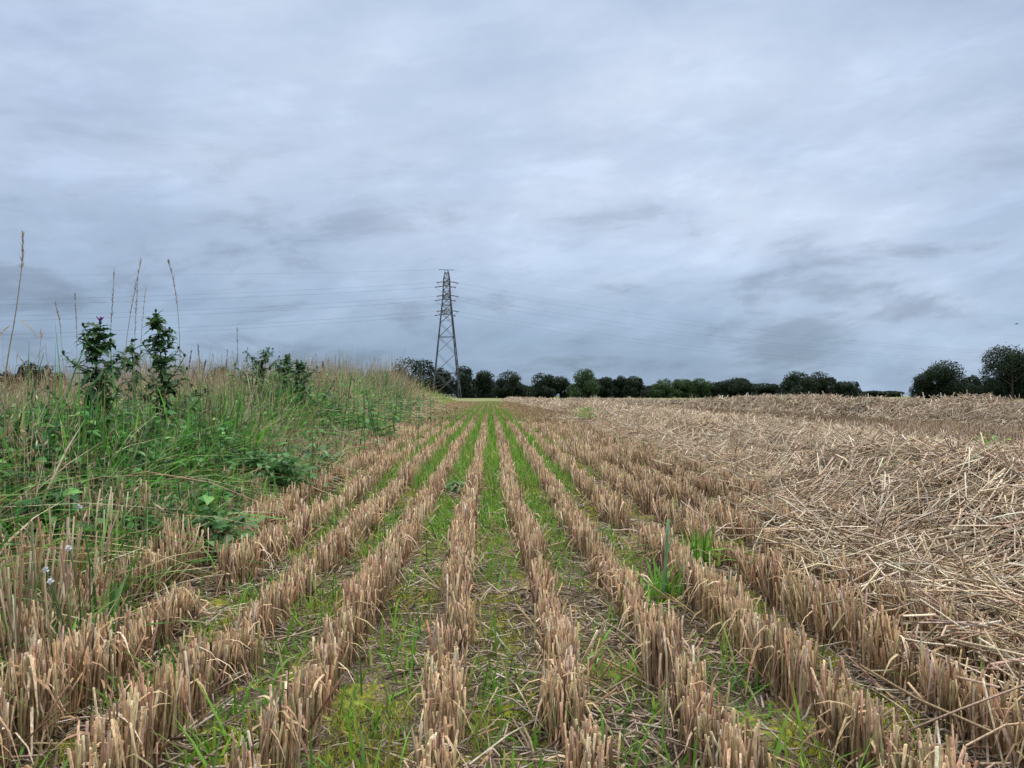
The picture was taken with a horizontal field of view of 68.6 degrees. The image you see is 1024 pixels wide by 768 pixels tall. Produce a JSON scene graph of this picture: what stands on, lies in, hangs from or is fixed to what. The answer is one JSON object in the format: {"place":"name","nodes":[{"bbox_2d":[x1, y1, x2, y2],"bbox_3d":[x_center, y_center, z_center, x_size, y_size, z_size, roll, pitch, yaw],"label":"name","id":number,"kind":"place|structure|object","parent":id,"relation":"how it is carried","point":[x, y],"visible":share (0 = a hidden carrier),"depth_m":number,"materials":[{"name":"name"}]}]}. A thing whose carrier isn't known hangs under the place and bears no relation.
{"place":"outdoors","nodes":[
{"label":"outdoors","id":0,"kind":"place"},
{"bbox_2d":[0,396,1020,767],"bbox_3d":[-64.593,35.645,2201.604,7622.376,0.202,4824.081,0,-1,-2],"label":"ground","id":1,"kind":"structure","parent":0,"point":[394,686],"depth_m":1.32,"materials":[{"name":"green plant"}]},
{"bbox_2d":[0,370,17,397],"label":"tree","id":2,"kind":"object","parent":1,"relation":"on","point":[7,374],"visible":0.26,"depth_m":146.38,"materials":[{"name":"green plant"}]},
{"bbox_2d":[3,230,36,481],"bbox_3d":[-1.353,0.045,2.061,0.086,0.941,0.015,0,-1,-2],"label":"tall grass stalk","id":3,"kind":"object","parent":1,"relation":"on","point":[22,250],"depth_m":2.06,"materials":[{"name":"brown plant"}]},
{"bbox_2d":[13,360,40,395],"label":"tree","id":4,"kind":"object","parent":1,"relation":"on","point":[24,373],"visible":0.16,"depth_m":146.76,"materials":[{"name":"green plant"}]},
{"bbox_2d":[37,365,58,389],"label":"tree","id":5,"kind":"object","parent":1,"relation":"on","point":[43,372],"visible":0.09,"depth_m":151.31,"materials":[{"name":"green plant"}]},
{"bbox_2d":[42,567,58,633],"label":"white flower","id":6,"kind":"object","parent":1,"relation":"on","point":[44,569],"visible":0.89,"depth_m":1.26,"materials":[{"name":"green plant"}]},
{"bbox_2d":[47,577,64,657],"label":"white flower","id":7,"kind":"object","parent":1,"relation":"on","point":[49,581],"visible":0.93,"depth_m":1.22,"materials":[{"name":"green plant"}]},
{"bbox_2d":[55,301,64,398],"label":"tall grass stalk","id":8,"kind":"object","parent":1,"relation":"on","point":[61,342],"depth_m":3.35,"materials":[{"name":"brown plant"}]},
{"bbox_2d":[65,545,80,629],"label":"white flower","id":9,"kind":"object","parent":1,"relation":"on","point":[68,548],"visible":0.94,"depth_m":1.30,"materials":[{"name":"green plant"}]},
{"bbox_2d":[74,292,77,338],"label":"tall grass stalk","id":10,"kind":"object","parent":1,"relation":"on","point":[77,315],"depth_m":3.35,"materials":[{"name":"plant"}]},
{"bbox_2d":[76,504,90,612],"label":"white flower","id":11,"kind":"object","parent":1,"relation":"on","point":[79,506],"visible":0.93,"depth_m":1.38,"materials":[{"name":"green plant"}]},
{"bbox_2d":[26,316,163,441],"bbox_3d":[-1.645,0.110,2.943,0.430,0.754,0.339,0,-1,18],"label":"thistle","id":12,"kind":"object","parent":1,"relation":"on","point":[97,349],"visible":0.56,"depth_m":2.94,"materials":[{"name":"green plant"}]},
{"bbox_2d":[110,271,114,364],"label":"tall grass stalk","id":13,"kind":"object","parent":1,"relation":"on","point":[112,307],"depth_m":3.16,"materials":[{"name":"brown plant"}]},
{"bbox_2d":[124,256,141,417],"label":"tall grass stalk","id":14,"kind":"object","parent":1,"relation":"on","point":[138,270],"depth_m":2.96,"materials":[{"name":"brown plant"}]},
{"bbox_2d":[133,284,138,405],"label":"tall grass stalk","id":15,"kind":"object","parent":1,"relation":"on","point":[135,322],"depth_m":3.36,"materials":[{"name":"brown plant"}]},
{"bbox_2d":[138,289,146,415],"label":"tall grass stalk","id":16,"kind":"object","parent":1,"relation":"on","point":[141,332],"depth_m":3.26,"materials":[{"name":"brown plant"}]},
{"bbox_2d":[108,338,186,414],"bbox_3d":[-2.037,0.093,4.122,0.436,0.690,0.233,0,-1,13],"label":"thistle","id":17,"kind":"object","parent":1,"relation":"on","point":[135,379],"visible":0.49,"depth_m":4.13,"materials":[{"name":"green plant"}]},
{"bbox_2d":[117,309,208,436],"bbox_3d":[-1.645,0.077,3.545,0.406,0.860,0.384,1,-1,-35],"label":"thistle","id":18,"kind":"object","parent":1,"relation":"on","point":[160,362],"visible":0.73,"depth_m":3.52,"materials":[{"name":"green plant"}]},
{"bbox_2d":[168,259,179,434],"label":"tall grass stalk","id":19,"kind":"object","parent":1,"relation":"on","point":[178,317],"depth_m":3.17,"materials":[{"name":"brown plant"}]},
{"bbox_2d":[185,350,198,401],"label":"tall grass stalk","id":20,"kind":"object","parent":1,"relation":"on","point":[190,357],"depth_m":3.75,"materials":[{"name":"brown plant"}]},
{"bbox_2d":[190,342,203,422],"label":"tall grass stalk","id":21,"kind":"object","parent":1,"relation":"on","point":[195,374],"depth_m":3.95,"materials":[{"name":"brown plant"}]},
{"bbox_2d":[199,360,211,406],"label":"tall grass stalk","id":22,"kind":"object","parent":1,"relation":"on","point":[204,364],"depth_m":4.05,"materials":[{"name":"beige plant"}]},
{"bbox_2d":[151,507,265,557],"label":"broadleaf weed","id":23,"kind":"object","parent":1,"relation":"on","point":[221,527],"visible":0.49,"depth_m":2.24,"materials":[{"name":"green plant"}]},
{"bbox_2d":[0,326,455,767],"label":"verge grass","id":24,"kind":"structure","parent":1,"relation":"on","point":[110,604],"depth_m":2.48,"materials":[{"name":"green plant"}]},
{"bbox_2d":[0,359,457,567],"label":"verge weeds","id":25,"kind":"object","parent":1,"relation":"on","point":[207,497],"visible":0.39,"depth_m":2.78,"materials":[{"name":"green plant"}]},
{"bbox_2d":[0,326,472,767],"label":"dead grass","id":26,"kind":"structure","parent":1,"relation":"on","point":[66,573],"depth_m":2.26,"materials":[{"name":"beige plant"}]},
{"bbox_2d":[236,330,238,399],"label":"tall grass stalk","id":27,"kind":"object","parent":1,"relation":"on","point":[237,356],"depth_m":4.95,"materials":[{"name":"brown plant"}]},
{"bbox_2d":[0,401,477,609],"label":"stubble row","id":28,"kind":"object","parent":1,"relation":"on","point":[387,437],"visible":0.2,"depth_m":3.33,"materials":[{"name":"plant"}]},
{"bbox_2d":[0,401,479,677],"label":"stubble row","id":29,"kind":"object","parent":1,"relation":"on","point":[295,497],"visible":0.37,"depth_m":1.98,"materials":[{"name":"plant"}]},
{"bbox_2d":[0,401,481,767],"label":"stubble row","id":30,"kind":"object","parent":1,"relation":"on","point":[54,677],"visible":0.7,"depth_m":1.24,"materials":[{"name":"plant"}]},
{"bbox_2d":[25,402,483,767],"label":"stubble row","id":31,"kind":"object","parent":1,"relation":"on","point":[131,740],"visible":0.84,"depth_m":1.23,"materials":[{"name":"plant"}]},
{"bbox_2d":[229,347,314,404],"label":"thistle","id":32,"kind":"object","parent":1,"relation":"on","point":[264,361],"visible":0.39,"depth_m":6.12,"materials":[{"name":"green plant"}]},
{"bbox_2d":[215,450,330,493],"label":"broadleaf weed","id":33,"kind":"object","parent":1,"relation":"on","point":[276,467],"visible":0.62,"depth_m":3.40,"materials":[{"name":"green plant"}]},
{"bbox_2d":[259,353,319,404],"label":"thistle","id":34,"kind":"object","parent":1,"relation":"on","point":[285,360],"visible":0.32,"depth_m":6.54,"materials":[{"name":"green plant"}]},
{"bbox_2d":[242,359,351,426],"bbox_3d":[-1.722,0.195,5.982,0.814,0.778,0.612,0,-1,-2],"label":"thistle","id":35,"kind":"object","parent":1,"relation":"on","point":[300,366],"visible":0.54,"depth_m":5.94,"materials":[{"name":"green plant"}]},
{"bbox_2d":[265,442,342,475],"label":"broadleaf weed","id":36,"kind":"object","parent":1,"relation":"on","point":[325,448],"visible":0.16,"depth_m":4.26,"materials":[{"name":"green plant"}]},
{"bbox_2d":[207,401,486,767],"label":"stubble row","id":37,"kind":"object","parent":1,"relation":"on","point":[364,599],"visible":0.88,"depth_m":1.34,"materials":[{"name":"plant"}]},
{"bbox_2d":[386,357,436,392],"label":"tree","id":38,"kind":"object","parent":1,"relation":"on","point":[420,366],"visible":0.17,"depth_m":173.66,"materials":[{"name":"green plant"}]},
{"bbox_2d":[425,367,456,396],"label":"tree","id":39,"kind":"object","parent":1,"relation":"on","point":[443,379],"visible":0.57,"depth_m":175.43,"materials":[{"name":"green plant"}]},
{"bbox_2d":[432,269,461,397],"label":"pylon","id":40,"kind":"object","parent":1,"relation":"on","point":[452,323],"visible":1,"depth_m":154.20,"materials":[{"name":"metal"}]},
{"bbox_2d":[10,283,423,299],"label":"power line","id":41,"kind":"object","parent":40,"relation":"attached to","point":[198,294],"visible":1,"depth_m":134.99,"materials":[{"name":"metal"}]},
{"bbox_2d":[13,287,430,304],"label":"power line","id":42,"kind":"object","parent":40,"relation":"attached to","point":[218,298],"visible":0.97,"depth_m":142.19,"materials":[{"name":"metal"}]},
{"bbox_2d":[23,301,422,320],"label":"power line","id":43,"kind":"object","parent":40,"relation":"attached to","point":[217,313],"visible":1,"depth_m":142.23,"materials":[{"name":"metal"}]},
{"bbox_2d":[13,311,435,334],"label":"power line","id":44,"kind":"object","parent":40,"relation":"attached to","point":[240,324],"visible":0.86,"depth_m":138.05,"materials":[{"name":"metal"}]},
{"bbox_2d":[23,315,434,338],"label":"power line","id":45,"kind":"object","parent":40,"relation":"attached to","point":[244,328],"visible":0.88,"depth_m":144.99,"materials":[{"name":"metal"}]},
{"bbox_2d":[32,296,433,315],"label":"power line","id":46,"kind":"object","parent":40,"relation":"attached to","point":[224,308],"visible":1,"depth_m":136.36,"materials":[{"name":"metal"}]},
{"bbox_2d":[466,289,970,352],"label":"power line","id":47,"kind":"object","parent":40,"relation":"attached to","point":[709,327],"visible":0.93,"depth_m":180.58,"materials":[{"name":"metal"}]},
{"bbox_2d":[464,302,974,362],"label":"power line","id":48,"kind":"object","parent":40,"relation":"attached to","point":[688,336],"visible":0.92,"depth_m":181.51,"materials":[{"name":"metal"}]},
{"bbox_2d":[463,297,975,360],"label":"power line","id":49,"kind":"object","parent":40,"relation":"attached to","point":[703,334],"visible":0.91,"depth_m":174.45,"materials":[{"name":"metal"}]},
{"bbox_2d":[472,318,978,373],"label":"power line","id":50,"kind":"object","parent":40,"relation":"attached to","point":[688,349],"visible":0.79,"depth_m":180.24,"materials":[{"name":"metal"}]},
{"bbox_2d":[460,283,992,351],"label":"power line","id":51,"kind":"object","parent":40,"relation":"attached to","point":[716,324],"visible":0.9,"depth_m":174.69,"materials":[{"name":"metal"}]},
{"bbox_2d":[396,401,507,767],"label":"stubble row","id":52,"kind":"object","parent":1,"relation":"on","point":[444,705],"visible":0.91,"depth_m":1.34,"materials":[{"name":"plant"}]},
{"bbox_2d":[444,480,465,493],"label":"broadleaf weed","id":53,"kind":"object","parent":1,"relation":"on","point":[455,486],"visible":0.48,"depth_m":3.87,"materials":[{"name":"green plant"}]},
{"bbox_2d":[419,380,496,397],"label":"hedge","id":54,"kind":"object","parent":1,"relation":"on","point":[453,395],"visible":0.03,"depth_m":183.19,"materials":[{"name":"green plant"}]},
{"bbox_2d":[454,365,478,397],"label":"tree","id":55,"kind":"object","parent":1,"relation":"on","point":[468,389],"visible":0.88,"depth_m":174.00,"materials":[{"name":"green plant"}]},
{"bbox_2d":[10,447,934,767],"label":"moss","id":56,"kind":"object","parent":1,"relation":"on","point":[366,707],"visible":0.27,"depth_m":1.17,"materials":[{"name":"green plant"}]},
{"bbox_2d":[474,370,496,397],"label":"tree","id":57,"kind":"object","parent":1,"relation":"on","point":[484,389],"visible":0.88,"depth_m":177.73,"materials":[{"name":"green plant"}]},
{"bbox_2d":[474,598,527,708],"bbox_3d":[-0.042,0.444,1.217,0.108,0.162,0.087,-1,-1,32],"label":"grass tuft","id":58,"kind":"object","parent":1,"relation":"on","point":[492,687],"visible":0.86,"depth_m":1.21,"materials":[{"name":"green plant"}]},
{"bbox_2d":[490,369,531,397],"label":"tree","id":59,"kind":"object","parent":1,"relation":"on","point":[505,387],"visible":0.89,"depth_m":171.39,"materials":[{"name":"green plant"}]},
{"bbox_2d":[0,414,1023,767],"bbox_3d":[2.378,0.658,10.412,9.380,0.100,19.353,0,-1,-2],"label":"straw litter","id":60,"kind":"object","parent":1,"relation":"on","point":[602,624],"visible":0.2,"depth_m":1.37,"materials":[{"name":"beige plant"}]},
{"bbox_2d":[525,492,555,511],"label":"grass tuft","id":61,"kind":"object","parent":1,"relation":"on","point":[538,503],"visible":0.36,"depth_m":3.30,"materials":[{"name":"green plant"}]},
{"bbox_2d":[526,372,556,397],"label":"tree","id":62,"kind":"object","parent":1,"relation":"on","point":[539,388],"visible":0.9,"depth_m":180.90,"materials":[{"name":"green plant"}]},
{"bbox_2d":[547,376,572,397],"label":"tree","id":63,"kind":"object","parent":1,"relation":"on","point":[560,383],"visible":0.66,"depth_m":186.69,"materials":[{"name":"green plant"}]},
{"bbox_2d":[486,401,636,767],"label":"stubble row","id":64,"kind":"object","parent":1,"relation":"on","point":[561,681],"visible":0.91,"depth_m":1.23,"materials":[{"name":"plant"}]},
{"bbox_2d":[565,368,600,397],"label":"tree","id":65,"kind":"object","parent":1,"relation":"on","point":[587,381],"visible":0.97,"depth_m":177.57,"materials":[{"name":"green plant"}]},
{"bbox_2d":[566,407,600,419],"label":"broadleaf weed","id":66,"kind":"object","parent":1,"relation":"on","point":[589,414],"visible":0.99,"depth_m":12.97,"materials":[{"name":"green plant"}]},
{"bbox_2d":[517,380,649,397],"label":"hedge","id":67,"kind":"object","parent":1,"relation":"on","point":[643,388],"visible":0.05,"depth_m":190.19,"materials":[{"name":"green plant"}]},
{"bbox_2d":[595,377,617,397],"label":"tree","id":68,"kind":"object","parent":1,"relation":"on","point":[607,388],"visible":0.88,"depth_m":184.62,"materials":[{"name":"green plant"}]},
{"bbox_2d":[612,375,626,397],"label":"tree","id":69,"kind":"object","parent":1,"relation":"on","point":[618,383],"visible":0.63,"depth_m":187.60,"materials":[{"name":"green plant"}]},
{"bbox_2d":[580,580,680,631],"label":"grass tuft","id":70,"kind":"object","parent":1,"relation":"on","point":[649,602],"visible":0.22,"depth_m":1.64,"materials":[{"name":"green plant"}]},
{"bbox_2d":[622,376,646,397],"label":"tree","id":71,"kind":"object","parent":1,"relation":"on","point":[632,387],"visible":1,"depth_m":182.01,"materials":[{"name":"green plant"}]},
{"bbox_2d":[493,401,794,767],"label":"stubble row","id":72,"kind":"object","parent":1,"relation":"on","point":[661,644],"visible":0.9,"depth_m":1.26,"materials":[{"name":"plant"}]},
{"bbox_2d":[649,378,673,397],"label":"tree","id":73,"kind":"object","parent":1,"relation":"on","point":[660,389],"visible":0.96,"depth_m":179.50,"materials":[{"name":"green plant"}]},
{"bbox_2d":[628,519,719,605],"bbox_3d":[0.431,0.437,1.793,0.303,0.216,0.289,0,-1,-2],"label":"grass tuft","id":74,"kind":"object","parent":1,"relation":"on","point":[666,587],"visible":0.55,"depth_m":1.82,"materials":[{"name":"green plant"}]},
{"bbox_2d":[671,378,696,397],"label":"tree","id":75,"kind":"object","parent":1,"relation":"on","point":[681,388],"visible":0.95,"depth_m":181.90,"materials":[{"name":"green plant"}]},
{"bbox_2d":[350,401,1023,639],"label":"stubble","id":76,"kind":"object","parent":1,"relation":"on","point":[645,456],"visible":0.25,"depth_m":6.63,"materials":[{"name":"beige plant"}]},
{"bbox_2d":[619,520,755,583],"bbox_3d":[0.537,0.468,2.182,0.429,0.182,0.422,0,-1,-2],"label":"grass tuft","id":77,"kind":"object","parent":1,"relation":"on","point":[703,544],"visible":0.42,"depth_m":2.14,"materials":[{"name":"green plant"}]},
{"bbox_2d":[688,378,712,397],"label":"tree","id":78,"kind":"object","parent":1,"relation":"on","point":[703,390],"visible":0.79,"depth_m":182.25,"materials":[{"name":"green plant"}]},
{"bbox_2d":[708,382,720,397],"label":"tree","id":79,"kind":"object","parent":1,"relation":"on","point":[715,391],"visible":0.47,"depth_m":189.76,"materials":[{"name":"green plant"}]},
{"bbox_2d":[496,401,978,767],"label":"stubble row","id":80,"kind":"object","parent":1,"relation":"on","point":[849,720],"visible":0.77,"depth_m":1.24,"materials":[{"name":"plant"}]},
{"bbox_2d":[716,377,758,397],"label":"tree","id":81,"kind":"object","parent":1,"relation":"on","point":[736,386],"visible":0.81,"depth_m":175.38,"materials":[{"name":"green plant"}]},
{"bbox_2d":[498,401,1023,767],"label":"stubble row","id":82,"kind":"object","parent":1,"relation":"on","point":[949,692],"visible":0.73,"depth_m":1.44,"materials":[{"name":"plant"}]},
{"bbox_2d":[500,401,1023,708],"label":"stubble row","id":83,"kind":"object","parent":1,"relation":"on","point":[685,491],"visible":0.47,"depth_m":1.99,"materials":[{"name":"plant"}]},
{"bbox_2d":[501,396,1023,764],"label":"straw swath","id":84,"kind":"object","parent":1,"relation":"on","point":[971,494],"visible":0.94,"depth_m":2.41,"materials":[{"name":"beige plant"}]},
{"bbox_2d":[974,431,1010,443],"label":"broadleaf weed","id":85,"kind":"object","parent":84,"relation":"on","point":[988,440],"visible":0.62,"depth_m":4.50,"materials":[{"name":"green plant"}]},
{"bbox_2d":[754,383,779,395],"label":"tree","id":86,"kind":"object","parent":1,"relation":"on","point":[766,388],"visible":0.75,"depth_m":186.36,"materials":[{"name":"green plant"}]},
{"bbox_2d":[555,391,1023,426],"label":"straw swath","id":87,"kind":"object","parent":1,"relation":"on","point":[987,409],"visible":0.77,"depth_m":15.77,"materials":[{"name":"beige plant"}]},
{"bbox_2d":[780,370,822,395],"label":"tree","id":88,"kind":"object","parent":1,"relation":"on","point":[791,384],"visible":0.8,"depth_m":175.75,"materials":[{"name":"green plant"}]},
{"bbox_2d":[755,387,864,396],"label":"hedge","id":89,"kind":"object","parent":1,"relation":"on","point":[780,391],"visible":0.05,"depth_m":191.64,"materials":[{"name":"green plant"}]},
{"bbox_2d":[800,371,836,394],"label":"tree","id":90,"kind":"object","parent":1,"relation":"on","point":[826,383],"visible":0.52,"depth_m":178.57,"materials":[{"name":"green plant"}]},
{"bbox_2d":[830,380,861,397],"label":"tree","id":91,"kind":"object","parent":1,"relation":"on","point":[848,388],"visible":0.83,"depth_m":184.74,"materials":[{"name":"green plant"}]},
{"bbox_2d":[862,390,889,396],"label":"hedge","id":92,"kind":"object","parent":1,"relation":"on","point":[873,393],"visible":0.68,"depth_m":330.37,"materials":[{"name":"green plant"}]},
{"bbox_2d":[884,390,904,396],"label":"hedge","id":93,"kind":"object","parent":1,"relation":"on","point":[896,393],"visible":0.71,"depth_m":341.85,"materials":[{"name":"green plant"}]},
{"bbox_2d":[908,360,973,398],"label":"tree","id":94,"kind":"object","parent":1,"relation":"on","point":[926,382],"visible":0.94,"depth_m":120.69,"materials":[{"name":"green plant"}]},
{"bbox_2d":[964,375,981,385],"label":"tree","id":95,"kind":"object","parent":1,"relation":"on","point":[974,378],"visible":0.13,"depth_m":142.04,"materials":[{"name":"green plant"}]},
{"bbox_2d":[933,383,1023,397],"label":"hedge","id":96,"kind":"object","parent":1,"relation":"on","point":[976,391],"visible":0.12,"depth_m":136.76,"materials":[{"name":"green plant"}]},
{"bbox_2d":[974,342,1023,399],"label":"tree","id":97,"kind":"object","parent":1,"relation":"on","point":[1010,366],"visible":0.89,"depth_m":107.39,"materials":[{"name":"green plant"}]},
{"bbox_2d":[0,0,1023,395],"label":"sky","id":98,"kind":"structure","parent":0,"point":[794,163],"materials":[{"name":"grey"}]}
]}

